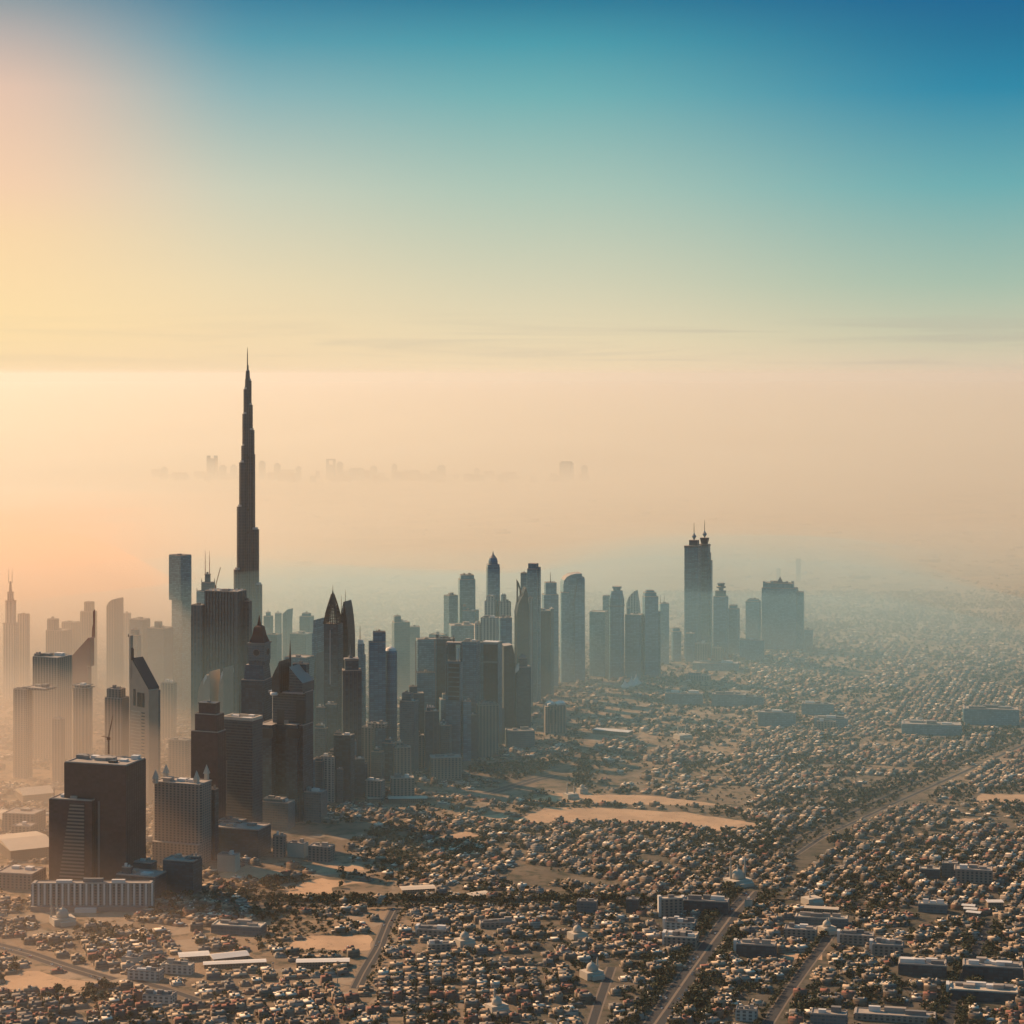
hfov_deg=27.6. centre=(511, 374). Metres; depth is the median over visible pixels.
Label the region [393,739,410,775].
building
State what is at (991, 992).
apartment block
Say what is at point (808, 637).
annex block
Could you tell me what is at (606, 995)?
pavement
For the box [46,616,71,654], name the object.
skyscraper
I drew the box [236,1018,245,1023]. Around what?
tree
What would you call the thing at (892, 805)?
pavement
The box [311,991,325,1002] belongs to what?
villa
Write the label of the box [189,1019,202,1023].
villa
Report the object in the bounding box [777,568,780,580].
skyscraper
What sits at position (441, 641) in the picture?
skyscraper
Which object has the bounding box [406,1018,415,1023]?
villa
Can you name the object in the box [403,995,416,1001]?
villa
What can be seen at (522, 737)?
building
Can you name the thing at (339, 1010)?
villa
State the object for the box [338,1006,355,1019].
villa
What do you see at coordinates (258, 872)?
sand lot
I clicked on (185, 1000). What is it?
villa
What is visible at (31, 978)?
sand lot
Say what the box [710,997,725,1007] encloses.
villa
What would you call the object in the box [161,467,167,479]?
distant tower
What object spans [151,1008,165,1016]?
villa
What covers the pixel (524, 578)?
skyscraper
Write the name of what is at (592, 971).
mosque
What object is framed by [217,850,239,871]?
office block
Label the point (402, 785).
building
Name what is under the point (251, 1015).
villa
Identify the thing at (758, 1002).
villa
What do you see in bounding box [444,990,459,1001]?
villa
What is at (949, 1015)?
street
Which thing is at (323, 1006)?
villa
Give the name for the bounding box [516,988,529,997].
villa
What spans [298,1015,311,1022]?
villa
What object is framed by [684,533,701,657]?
skyscraper
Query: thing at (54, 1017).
villa
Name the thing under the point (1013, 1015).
villa
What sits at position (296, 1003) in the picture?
villa
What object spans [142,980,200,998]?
pavement
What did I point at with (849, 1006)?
villa
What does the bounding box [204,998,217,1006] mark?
villa
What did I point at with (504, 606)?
skyscraper
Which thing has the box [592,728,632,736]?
shed
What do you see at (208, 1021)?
villa
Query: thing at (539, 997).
villa
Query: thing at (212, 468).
distant tower
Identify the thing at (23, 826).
apartment block
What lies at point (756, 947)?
apartment block
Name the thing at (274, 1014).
villa
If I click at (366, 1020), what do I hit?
villa
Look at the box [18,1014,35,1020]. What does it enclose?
villa
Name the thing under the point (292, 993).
villa
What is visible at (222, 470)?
distant tower
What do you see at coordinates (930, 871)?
apartment block
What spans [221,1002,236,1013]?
villa
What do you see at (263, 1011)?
villa
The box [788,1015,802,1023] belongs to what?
villa
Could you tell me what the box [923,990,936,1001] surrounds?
villa
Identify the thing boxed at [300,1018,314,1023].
villa
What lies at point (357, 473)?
distant tower
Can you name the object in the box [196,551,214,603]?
skyscraper
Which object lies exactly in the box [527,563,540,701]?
skyscraper
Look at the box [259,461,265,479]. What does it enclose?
distant tower
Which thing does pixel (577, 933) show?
mosque
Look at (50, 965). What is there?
pavement
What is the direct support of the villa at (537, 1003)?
on the ground
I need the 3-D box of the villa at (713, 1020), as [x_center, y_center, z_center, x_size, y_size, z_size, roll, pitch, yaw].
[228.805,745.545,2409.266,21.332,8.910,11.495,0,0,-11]
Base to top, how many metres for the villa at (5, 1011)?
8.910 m
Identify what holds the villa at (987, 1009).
on the ground
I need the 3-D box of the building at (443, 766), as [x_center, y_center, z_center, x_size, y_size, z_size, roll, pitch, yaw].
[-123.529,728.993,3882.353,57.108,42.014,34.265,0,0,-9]
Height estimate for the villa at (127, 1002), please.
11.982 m
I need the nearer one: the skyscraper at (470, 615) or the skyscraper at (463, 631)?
the skyscraper at (463, 631)
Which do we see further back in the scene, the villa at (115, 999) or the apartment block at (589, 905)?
the apartment block at (589, 905)
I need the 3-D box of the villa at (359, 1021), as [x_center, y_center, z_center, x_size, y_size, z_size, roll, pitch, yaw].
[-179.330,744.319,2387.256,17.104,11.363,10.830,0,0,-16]
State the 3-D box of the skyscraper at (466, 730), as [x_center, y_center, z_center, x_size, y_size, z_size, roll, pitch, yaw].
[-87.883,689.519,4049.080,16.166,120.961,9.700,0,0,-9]
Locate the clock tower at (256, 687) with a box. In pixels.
[241,615,271,721]
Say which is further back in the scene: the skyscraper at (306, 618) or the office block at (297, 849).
the skyscraper at (306, 618)
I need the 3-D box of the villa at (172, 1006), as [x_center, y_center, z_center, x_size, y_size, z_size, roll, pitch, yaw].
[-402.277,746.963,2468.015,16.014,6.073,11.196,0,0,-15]
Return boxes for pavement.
[0,942,116,977]
[1,950,99,980]
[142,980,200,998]
[349,908,390,987]
[364,908,401,984]
[586,967,607,1023]
[597,967,616,1023]
[642,890,745,1023]
[672,900,754,1014]
[761,935,823,1023]
[773,934,836,1023]
[774,736,1023,852]
[781,739,1022,852]
[794,744,1022,853]
[797,746,1022,855]
[938,925,982,1023]
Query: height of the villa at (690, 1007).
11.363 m
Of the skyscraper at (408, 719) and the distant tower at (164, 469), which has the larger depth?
the distant tower at (164, 469)
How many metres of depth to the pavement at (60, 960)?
2673.89 m
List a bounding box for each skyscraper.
[2,580,19,699]
[13,683,56,778]
[18,613,29,686]
[33,652,71,760]
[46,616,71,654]
[49,793,99,879]
[52,716,64,782]
[62,620,79,654]
[64,753,145,879]
[69,683,94,758]
[72,610,94,685]
[80,600,96,696]
[105,685,128,755]
[106,597,122,695]
[123,611,130,687]
[128,634,159,803]
[129,617,149,662]
[131,627,140,657]
[147,620,172,710]
[152,764,218,864]
[169,554,190,709]
[191,588,251,729]
[191,700,225,818]
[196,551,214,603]
[197,669,219,711]
[218,665,233,715]
[224,706,262,822]
[263,610,272,633]
[263,645,313,821]
[267,633,281,697]
[275,611,281,632]
[282,608,292,659]
[284,654,313,754]
[290,631,312,654]
[299,611,313,631]
[312,618,323,753]
[323,590,342,751]
[341,592,354,667]
[342,645,361,756]
[358,639,365,725]
[369,629,385,749]
[386,646,396,741]
[392,614,409,696]
[399,690,418,771]
[409,685,423,733]
[410,625,419,684]
[415,637,435,750]
[429,632,445,637]
[436,634,454,709]
[444,592,457,636]
[445,636,462,756]
[449,621,473,658]
[458,573,474,622]
[462,638,479,713]
[463,604,478,623]
[474,621,480,641]
[480,640,501,744]
[481,615,498,640]
[484,595,496,615]
[486,553,499,615]
[498,593,510,616]
[499,615,511,643]
[502,643,514,740]
[514,579,529,664]
[515,653,530,727]
[521,571,526,590]
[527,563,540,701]
[528,596,532,705]
[541,607,553,696]
[542,572,558,686]
[560,572,584,681]
[589,610,608,676]
[603,594,609,610]
[609,586,624,679]
[625,606,643,678]
[626,590,640,613]
[643,590,657,677]
[658,611,660,676]
[659,595,668,663]
[671,627,680,660]
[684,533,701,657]
[699,520,712,655]
[713,583,727,657]
[728,604,739,655]
[746,598,760,638]
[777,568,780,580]
[796,558,800,580]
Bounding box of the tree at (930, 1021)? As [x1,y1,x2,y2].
[927,1017,935,1023]
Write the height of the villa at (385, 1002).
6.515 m
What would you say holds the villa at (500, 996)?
on the ground
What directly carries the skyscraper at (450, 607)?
on the ground
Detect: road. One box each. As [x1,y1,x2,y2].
[126,979,201,1000]
[483,775,559,793]
[645,891,757,1023]
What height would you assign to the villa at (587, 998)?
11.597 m
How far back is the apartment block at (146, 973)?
2583.70 m
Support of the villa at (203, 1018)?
on the ground
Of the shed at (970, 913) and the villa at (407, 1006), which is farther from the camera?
the shed at (970, 913)
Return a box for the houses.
[0,456,1023,1023]
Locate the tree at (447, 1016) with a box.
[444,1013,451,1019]
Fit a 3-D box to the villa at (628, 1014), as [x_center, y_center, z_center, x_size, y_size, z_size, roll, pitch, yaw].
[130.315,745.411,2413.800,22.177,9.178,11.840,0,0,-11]
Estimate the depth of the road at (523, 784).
3815.39 m
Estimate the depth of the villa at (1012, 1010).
2425.10 m
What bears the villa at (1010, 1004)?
on the ground
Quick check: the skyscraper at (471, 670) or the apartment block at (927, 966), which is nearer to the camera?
the apartment block at (927, 966)
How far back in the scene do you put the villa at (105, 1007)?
2443.43 m
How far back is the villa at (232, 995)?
2498.32 m
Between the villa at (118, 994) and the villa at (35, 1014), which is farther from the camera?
the villa at (118, 994)
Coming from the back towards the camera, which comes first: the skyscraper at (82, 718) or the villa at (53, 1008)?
the skyscraper at (82, 718)
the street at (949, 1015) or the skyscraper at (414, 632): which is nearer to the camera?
the street at (949, 1015)
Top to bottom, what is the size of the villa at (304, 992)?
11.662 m
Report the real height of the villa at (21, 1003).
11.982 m
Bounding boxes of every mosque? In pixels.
[49,899,75,926]
[454,930,475,947]
[485,987,509,1013]
[563,783,578,799]
[567,923,588,940]
[577,784,587,793]
[579,957,604,980]
[673,726,692,739]
[723,855,753,887]
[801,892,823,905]
[817,918,836,934]
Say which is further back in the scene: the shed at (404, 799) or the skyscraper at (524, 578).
the skyscraper at (524, 578)
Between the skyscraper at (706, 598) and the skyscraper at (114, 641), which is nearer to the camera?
the skyscraper at (114, 641)
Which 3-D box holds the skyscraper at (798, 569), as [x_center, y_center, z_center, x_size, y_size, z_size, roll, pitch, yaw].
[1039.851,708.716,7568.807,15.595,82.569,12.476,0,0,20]
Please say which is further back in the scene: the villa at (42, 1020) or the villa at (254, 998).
the villa at (254, 998)
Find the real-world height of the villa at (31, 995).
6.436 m
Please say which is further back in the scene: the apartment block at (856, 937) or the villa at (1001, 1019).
the apartment block at (856, 937)
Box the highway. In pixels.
[0,943,117,980]
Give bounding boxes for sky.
[0,0,1023,383]
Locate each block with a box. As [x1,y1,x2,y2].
[0,865,45,889]
[2,807,45,832]
[12,821,36,832]
[30,878,154,912]
[116,863,166,898]
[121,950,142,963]
[127,965,163,980]
[133,857,156,869]
[142,988,176,1003]
[161,957,194,974]
[163,853,201,894]
[211,918,266,935]
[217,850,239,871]
[219,816,246,822]
[219,821,270,857]
[263,795,294,829]
[273,831,286,857]
[287,838,307,857]
[304,786,326,822]
[308,842,334,862]
[415,923,450,936]
[427,939,450,950]
[479,916,516,928]
[543,701,565,733]
[577,898,597,912]
[626,895,639,912]
[657,894,682,917]
[662,929,698,947]
[663,916,696,930]
[665,690,702,704]
[681,894,729,913]
[686,632,694,661]
[686,673,710,680]
[692,660,738,670]
[695,640,710,659]
[711,691,746,706]
[712,645,723,660]
[733,938,776,956]
[735,1003,757,1021]
[740,638,763,660]
[745,897,752,906]
[746,694,763,706]
[758,709,795,726]
[762,577,803,649]
[784,922,817,939]
[795,911,847,926]
[802,701,833,714]
[804,627,812,647]
[810,1005,847,1023]
[814,715,847,727]
[817,718,835,729]
[837,929,873,944]
[854,1005,935,1023]
[869,937,902,956]
[898,956,946,976]
[901,719,961,735]
[918,898,947,912]
[919,865,939,878]
[942,860,957,876]
[946,981,1018,1002]
[954,864,992,883]
[963,704,1018,725]
[963,956,1022,980]
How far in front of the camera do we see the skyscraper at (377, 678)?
3967.02 m
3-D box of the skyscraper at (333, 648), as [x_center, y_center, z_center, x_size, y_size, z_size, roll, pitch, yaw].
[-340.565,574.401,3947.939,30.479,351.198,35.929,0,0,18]
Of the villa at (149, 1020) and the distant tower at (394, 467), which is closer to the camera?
the villa at (149, 1020)
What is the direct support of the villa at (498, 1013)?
on the ground
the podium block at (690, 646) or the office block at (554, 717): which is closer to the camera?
the office block at (554, 717)
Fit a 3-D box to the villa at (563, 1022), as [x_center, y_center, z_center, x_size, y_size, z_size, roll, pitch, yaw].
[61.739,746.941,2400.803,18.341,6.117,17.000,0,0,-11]
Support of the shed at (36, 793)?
on the ground
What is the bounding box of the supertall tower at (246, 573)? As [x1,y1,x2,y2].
[234,347,261,633]
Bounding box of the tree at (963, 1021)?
[959,1018,966,1023]
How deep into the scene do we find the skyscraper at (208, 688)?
3958.63 m
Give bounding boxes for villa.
[0,998,15,1005]
[0,1007,14,1015]
[6,1012,17,1020]
[6,1019,19,1023]
[9,990,25,999]
[13,995,27,1005]
[13,999,27,1008]
[15,1007,28,1014]
[17,1009,31,1018]
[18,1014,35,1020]
[20,1018,34,1023]
[26,992,40,1000]
[27,996,41,1001]
[28,1000,42,1007]
[29,1005,45,1013]
[33,1012,47,1016]
[35,1016,47,1023]
[40,987,54,998]
[43,996,55,1004]
[44,1000,61,1011]
[44,1005,58,1015]
[46,1013,63,1021]
[56,1017,67,1023]
[59,993,72,1004]
[59,1004,75,1016]
[68,1016,86,1023]
[71,996,83,1003]
[74,1001,87,1008]
[86,1010,99,1016]
[86,1018,100,1023]
[94,1001,108,1010]
[95,1003,109,1013]
[100,1009,114,1018]
[101,1014,112,1023]
[106,996,119,1004]
[110,992,122,998]
[110,1003,125,1013]
[111,1007,126,1020]
[121,993,131,1003]
[123,998,133,1007]
[125,1006,140,1019]
[128,1019,141,1023]
[131,988,142,1000]
[135,1001,149,1011]
[139,1010,151,1016]
[142,1016,155,1023]
[148,1002,161,1010]
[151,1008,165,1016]
[154,1012,165,1019]
[156,1018,167,1023]
[165,1003,178,1009]
[167,1008,182,1014]
[167,1011,184,1018]
[173,1015,188,1023]
[176,998,191,1005]
[182,1002,196,1011]
[184,1010,198,1017]
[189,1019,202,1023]
[194,1000,207,1007]
[195,1010,209,1015]
[197,1014,210,1021]
[200,991,214,998]
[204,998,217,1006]
[204,1019,214,1023]
[209,1004,225,1014]
[210,1009,229,1018]
[211,1015,226,1023]
[214,994,228,1000]
[219,998,230,1003]
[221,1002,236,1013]
[229,993,243,998]
[231,998,245,1004]
[235,1002,249,1012]
[235,1012,250,1020]
[235,1012,253,1017]
[244,1020,259,1023]
[247,995,266,1002]
[247,1001,263,1008]
[254,987,272,998]
[258,1007,271,1019]
[263,1017,274,1023]
[269,1005,281,1013]
[271,991,285,1000]
[271,1011,279,1018]
[274,1000,287,1004]
[274,1015,286,1022]
[276,1001,289,1009]
[280,1006,294,1017]
[286,990,297,999]
[287,1017,299,1023]
[288,1000,303,1007]
[294,1006,307,1014]
[297,987,310,998]
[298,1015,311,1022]
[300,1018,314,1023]
[303,997,314,1006]
[304,1002,318,1012]
[306,1010,322,1016]
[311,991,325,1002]
[311,1014,322,1018]
[313,1017,326,1023]
[315,997,328,1005]
[319,1004,331,1010]
[320,1008,331,1014]
[322,1013,337,1019]
[325,1016,336,1023]
[330,995,346,1005]
[331,990,342,998]
[337,1005,349,1012]
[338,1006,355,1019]
[344,992,358,1003]
[350,1003,367,1011]
[351,1019,363,1023]
[352,1013,368,1019]
[361,1016,372,1023]
[365,1005,380,1016]
[373,1013,384,1022]
[376,998,394,1005]
[379,1005,388,1011]
[389,1004,402,1009]
[389,1008,403,1016]
[390,991,406,1002]
[401,998,414,1005]
[402,1008,415,1014]
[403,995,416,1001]
[403,1004,416,1008]
[403,1015,417,1021]
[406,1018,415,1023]
[416,1017,429,1023]
[417,994,427,1001]
[417,1003,430,1011]
[428,1008,442,1018]
[430,990,443,1001]
[430,999,446,1004]
[430,1002,443,1010]
[432,1017,443,1023]
[443,1008,456,1014]
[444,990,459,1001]
[448,1019,457,1023]
[460,998,477,1002]
[462,994,475,999]
[464,998,481,1008]
[464,1007,478,1014]
[464,1012,479,1023]
[478,997,490,1004]
[478,1013,489,1020]
[479,1008,489,1013]
[479,1015,494,1021]
[480,1021,494,1023]
[490,993,505,998]
[493,1011,507,1019]
[503,992,516,1003]
[508,1012,519,1023]
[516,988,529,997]
[518,997,530,1003]
[518,1002,531,1012]
[520,1013,535,1020]
[531,991,544,1003]
[531,1001,549,1009]
[532,1006,546,1013]
[548,991,562,1002]
[548,1006,563,1017]
[554,1016,569,1023]
[556,1021,571,1023]
[564,1005,578,1011]
[564,1008,578,1017]
[568,1000,584,1007]
[568,1016,582,1022]
[569,1020,584,1023]
[577,991,595,1003]
[605,1017,623,1023]
[608,1002,622,1009]
[612,1006,625,1015]
[619,1013,630,1022]
[623,999,633,1007]
[629,1009,646,1018]
[666,1015,683,1023]
[682,1014,694,1023]
[684,1004,695,1012]
[701,1016,719,1023]
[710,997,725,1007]
[712,1007,723,1017]
[715,991,731,998]
[726,999,742,1007]
[729,991,743,998]
[748,999,764,1005]
[785,1008,803,1017]
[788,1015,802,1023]
[793,987,806,998]
[804,1007,811,1017]
[817,993,829,1001]
[830,995,841,1005]
[840,1000,852,1007]
[841,990,855,1001]
[853,995,870,1006]
[883,988,900,999]
[883,996,898,1004]
[895,997,909,1004]
[910,990,922,996]
[910,993,922,1001]
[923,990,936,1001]
[968,1003,978,1011]
[968,1010,986,1022]
[979,1006,992,1013]
[985,1014,994,1023]
[994,1007,1004,1013]
[995,1017,1007,1023]
[1001,1000,1015,1008]
[1004,1012,1018,1019]
[1005,1009,1020,1017]
[1008,1018,1018,1023]
[1015,995,1023,1006]
[1018,1003,1023,1013]
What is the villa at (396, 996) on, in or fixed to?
on the ground
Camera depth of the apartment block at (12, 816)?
3413.73 m
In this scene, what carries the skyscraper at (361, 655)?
on the ground
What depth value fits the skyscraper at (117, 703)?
3697.57 m
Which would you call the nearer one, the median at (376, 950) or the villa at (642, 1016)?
the villa at (642, 1016)
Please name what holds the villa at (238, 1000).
on the ground
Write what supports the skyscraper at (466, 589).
on the ground
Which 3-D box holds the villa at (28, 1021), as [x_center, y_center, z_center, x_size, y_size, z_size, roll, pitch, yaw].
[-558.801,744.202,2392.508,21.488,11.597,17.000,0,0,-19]
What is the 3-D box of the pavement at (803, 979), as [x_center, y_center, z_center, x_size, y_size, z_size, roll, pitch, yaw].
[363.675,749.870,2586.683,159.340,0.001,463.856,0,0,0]
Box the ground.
[0,384,1023,1023]
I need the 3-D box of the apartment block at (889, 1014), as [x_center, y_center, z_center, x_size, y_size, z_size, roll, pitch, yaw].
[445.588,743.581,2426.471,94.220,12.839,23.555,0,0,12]
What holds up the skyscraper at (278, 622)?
on the ground
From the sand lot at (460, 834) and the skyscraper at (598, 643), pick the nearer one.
the sand lot at (460, 834)
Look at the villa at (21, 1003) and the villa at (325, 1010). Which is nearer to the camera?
the villa at (325, 1010)
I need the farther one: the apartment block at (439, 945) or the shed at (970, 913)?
the shed at (970, 913)
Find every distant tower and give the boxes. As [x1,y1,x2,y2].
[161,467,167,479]
[207,456,217,479]
[219,465,226,479]
[230,465,236,479]
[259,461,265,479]
[274,463,280,479]
[296,466,301,479]
[326,459,335,479]
[337,462,342,476]
[349,468,364,479]
[370,466,376,479]
[392,464,396,479]
[437,465,445,478]
[474,468,479,474]
[559,461,573,479]
[581,465,587,474]
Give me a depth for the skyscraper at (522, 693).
4272.53 m
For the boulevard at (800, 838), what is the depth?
3604.39 m
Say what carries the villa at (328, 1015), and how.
on the ground
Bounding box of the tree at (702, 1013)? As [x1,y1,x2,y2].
[696,1010,706,1020]
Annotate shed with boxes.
[0,809,6,827]
[0,831,48,860]
[14,785,53,801]
[178,950,209,960]
[203,959,266,968]
[209,950,249,960]
[296,958,349,967]
[367,797,382,802]
[388,796,426,802]
[399,884,435,893]
[466,890,487,900]
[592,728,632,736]
[804,905,838,914]
[961,903,975,910]
[963,907,976,914]
[966,910,981,917]
[986,900,1003,908]
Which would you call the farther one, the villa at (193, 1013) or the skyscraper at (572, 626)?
the skyscraper at (572, 626)
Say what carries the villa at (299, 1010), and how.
on the ground
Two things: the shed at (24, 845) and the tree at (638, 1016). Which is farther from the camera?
the shed at (24, 845)
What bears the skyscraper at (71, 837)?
on the ground
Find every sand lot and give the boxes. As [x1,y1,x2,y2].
[1,971,97,991]
[219,865,283,878]
[284,879,362,894]
[289,935,373,950]
[313,864,365,873]
[435,830,476,839]
[481,813,508,819]
[516,807,755,829]
[529,793,719,805]
[778,953,823,958]
[953,819,977,824]
[973,794,1023,802]
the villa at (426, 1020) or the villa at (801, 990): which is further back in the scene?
the villa at (801, 990)
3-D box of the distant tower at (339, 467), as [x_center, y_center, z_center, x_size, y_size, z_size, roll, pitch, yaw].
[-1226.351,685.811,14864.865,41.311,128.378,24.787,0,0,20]
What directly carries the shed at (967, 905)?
on the ground
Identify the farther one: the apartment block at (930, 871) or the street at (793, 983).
the apartment block at (930, 871)
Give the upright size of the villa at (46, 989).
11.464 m
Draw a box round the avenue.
[257,903,654,906]
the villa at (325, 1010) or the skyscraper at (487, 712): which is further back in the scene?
the skyscraper at (487, 712)
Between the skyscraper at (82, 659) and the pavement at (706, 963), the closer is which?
the pavement at (706, 963)
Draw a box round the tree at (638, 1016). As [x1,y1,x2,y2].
[632,1012,640,1020]
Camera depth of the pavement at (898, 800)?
3663.33 m
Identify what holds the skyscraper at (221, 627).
on the ground
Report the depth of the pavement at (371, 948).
2729.89 m
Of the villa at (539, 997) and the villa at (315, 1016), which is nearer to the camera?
the villa at (315, 1016)
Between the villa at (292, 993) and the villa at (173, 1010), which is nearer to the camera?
the villa at (173, 1010)
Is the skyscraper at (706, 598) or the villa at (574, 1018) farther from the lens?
the skyscraper at (706, 598)
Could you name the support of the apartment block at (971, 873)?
on the ground
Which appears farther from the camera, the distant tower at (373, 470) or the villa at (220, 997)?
the distant tower at (373, 470)
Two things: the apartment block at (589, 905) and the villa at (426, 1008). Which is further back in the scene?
the apartment block at (589, 905)
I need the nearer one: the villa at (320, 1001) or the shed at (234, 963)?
the villa at (320, 1001)
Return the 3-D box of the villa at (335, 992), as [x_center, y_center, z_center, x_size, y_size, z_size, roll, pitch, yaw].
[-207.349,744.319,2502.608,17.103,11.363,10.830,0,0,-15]
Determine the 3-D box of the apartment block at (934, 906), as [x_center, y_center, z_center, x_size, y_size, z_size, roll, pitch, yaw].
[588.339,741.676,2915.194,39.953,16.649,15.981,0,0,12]
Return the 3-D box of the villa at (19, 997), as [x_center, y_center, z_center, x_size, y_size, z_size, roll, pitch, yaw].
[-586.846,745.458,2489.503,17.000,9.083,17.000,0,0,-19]
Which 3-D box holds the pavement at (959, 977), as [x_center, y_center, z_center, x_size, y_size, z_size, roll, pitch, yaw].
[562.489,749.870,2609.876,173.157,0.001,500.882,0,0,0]
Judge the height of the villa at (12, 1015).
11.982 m
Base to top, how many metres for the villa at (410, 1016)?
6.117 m
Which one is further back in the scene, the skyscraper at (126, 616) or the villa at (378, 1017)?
the skyscraper at (126, 616)
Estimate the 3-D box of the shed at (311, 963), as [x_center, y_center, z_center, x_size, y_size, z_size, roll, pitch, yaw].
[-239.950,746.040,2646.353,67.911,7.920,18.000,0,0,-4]
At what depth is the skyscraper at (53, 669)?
4056.82 m
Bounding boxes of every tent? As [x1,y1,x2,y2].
[621,680,628,687]
[627,674,636,686]
[633,674,640,684]
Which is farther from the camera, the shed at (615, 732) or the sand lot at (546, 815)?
the shed at (615, 732)
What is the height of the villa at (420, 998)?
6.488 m
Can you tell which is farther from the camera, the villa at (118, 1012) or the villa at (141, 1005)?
the villa at (141, 1005)
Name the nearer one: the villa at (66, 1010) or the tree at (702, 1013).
the tree at (702, 1013)
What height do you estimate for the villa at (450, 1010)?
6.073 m
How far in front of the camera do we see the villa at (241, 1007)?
2451.64 m
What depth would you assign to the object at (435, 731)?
4018.50 m
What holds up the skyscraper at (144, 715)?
on the ground
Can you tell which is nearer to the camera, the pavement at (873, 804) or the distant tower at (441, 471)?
the pavement at (873, 804)
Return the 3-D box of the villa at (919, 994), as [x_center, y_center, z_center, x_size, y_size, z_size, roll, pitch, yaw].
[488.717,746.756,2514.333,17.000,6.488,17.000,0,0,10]
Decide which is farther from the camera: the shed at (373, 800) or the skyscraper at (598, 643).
the skyscraper at (598, 643)
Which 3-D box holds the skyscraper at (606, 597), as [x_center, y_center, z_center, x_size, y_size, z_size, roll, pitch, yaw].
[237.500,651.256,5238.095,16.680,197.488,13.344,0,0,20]
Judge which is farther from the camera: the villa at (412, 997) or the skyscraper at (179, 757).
the skyscraper at (179, 757)
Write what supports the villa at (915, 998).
on the ground
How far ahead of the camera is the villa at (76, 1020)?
2401.63 m
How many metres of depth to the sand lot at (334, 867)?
3166.76 m
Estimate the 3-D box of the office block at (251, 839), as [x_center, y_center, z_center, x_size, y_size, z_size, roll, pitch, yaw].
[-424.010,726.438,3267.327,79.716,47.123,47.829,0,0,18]
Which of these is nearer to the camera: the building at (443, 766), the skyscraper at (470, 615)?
the building at (443, 766)
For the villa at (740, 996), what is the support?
on the ground
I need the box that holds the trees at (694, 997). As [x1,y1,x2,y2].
[0,589,1023,1023]
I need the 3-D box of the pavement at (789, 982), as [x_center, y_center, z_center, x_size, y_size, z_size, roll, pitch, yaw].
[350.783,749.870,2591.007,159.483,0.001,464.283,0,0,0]
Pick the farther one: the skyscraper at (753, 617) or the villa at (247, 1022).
the skyscraper at (753, 617)
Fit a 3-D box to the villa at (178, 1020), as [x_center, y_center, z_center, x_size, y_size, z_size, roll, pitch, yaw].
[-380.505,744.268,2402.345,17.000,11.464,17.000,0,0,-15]
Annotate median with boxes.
[0,946,110,980]
[356,908,396,987]
[488,775,554,793]
[653,891,754,1023]
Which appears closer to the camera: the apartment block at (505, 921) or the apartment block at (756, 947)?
the apartment block at (756, 947)
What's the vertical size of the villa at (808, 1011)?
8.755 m
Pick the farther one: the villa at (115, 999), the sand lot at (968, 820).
the sand lot at (968, 820)
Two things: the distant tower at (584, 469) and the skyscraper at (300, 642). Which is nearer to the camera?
the skyscraper at (300, 642)
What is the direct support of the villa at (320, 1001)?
on the ground
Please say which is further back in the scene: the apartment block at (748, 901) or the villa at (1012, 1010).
the apartment block at (748, 901)
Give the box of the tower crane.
[101,716,112,753]
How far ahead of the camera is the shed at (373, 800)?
3650.68 m
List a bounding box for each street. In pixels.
[351,908,400,987]
[589,967,614,1023]
[763,929,836,1023]
[941,922,992,1023]
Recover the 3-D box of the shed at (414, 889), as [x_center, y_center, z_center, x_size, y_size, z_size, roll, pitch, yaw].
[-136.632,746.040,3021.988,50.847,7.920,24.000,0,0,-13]
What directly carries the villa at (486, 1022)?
on the ground
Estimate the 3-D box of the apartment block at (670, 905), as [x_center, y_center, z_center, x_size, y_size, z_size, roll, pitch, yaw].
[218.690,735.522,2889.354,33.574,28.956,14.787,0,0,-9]
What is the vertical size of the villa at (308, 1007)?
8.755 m
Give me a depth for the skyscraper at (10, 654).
4806.28 m
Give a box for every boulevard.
[776,738,1023,852]
[794,744,1023,855]
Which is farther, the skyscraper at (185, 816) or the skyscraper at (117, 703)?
the skyscraper at (117, 703)
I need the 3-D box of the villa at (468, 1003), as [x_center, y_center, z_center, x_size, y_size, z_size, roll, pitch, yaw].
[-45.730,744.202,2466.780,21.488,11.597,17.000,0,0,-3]
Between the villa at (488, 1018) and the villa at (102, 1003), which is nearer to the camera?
the villa at (488, 1018)

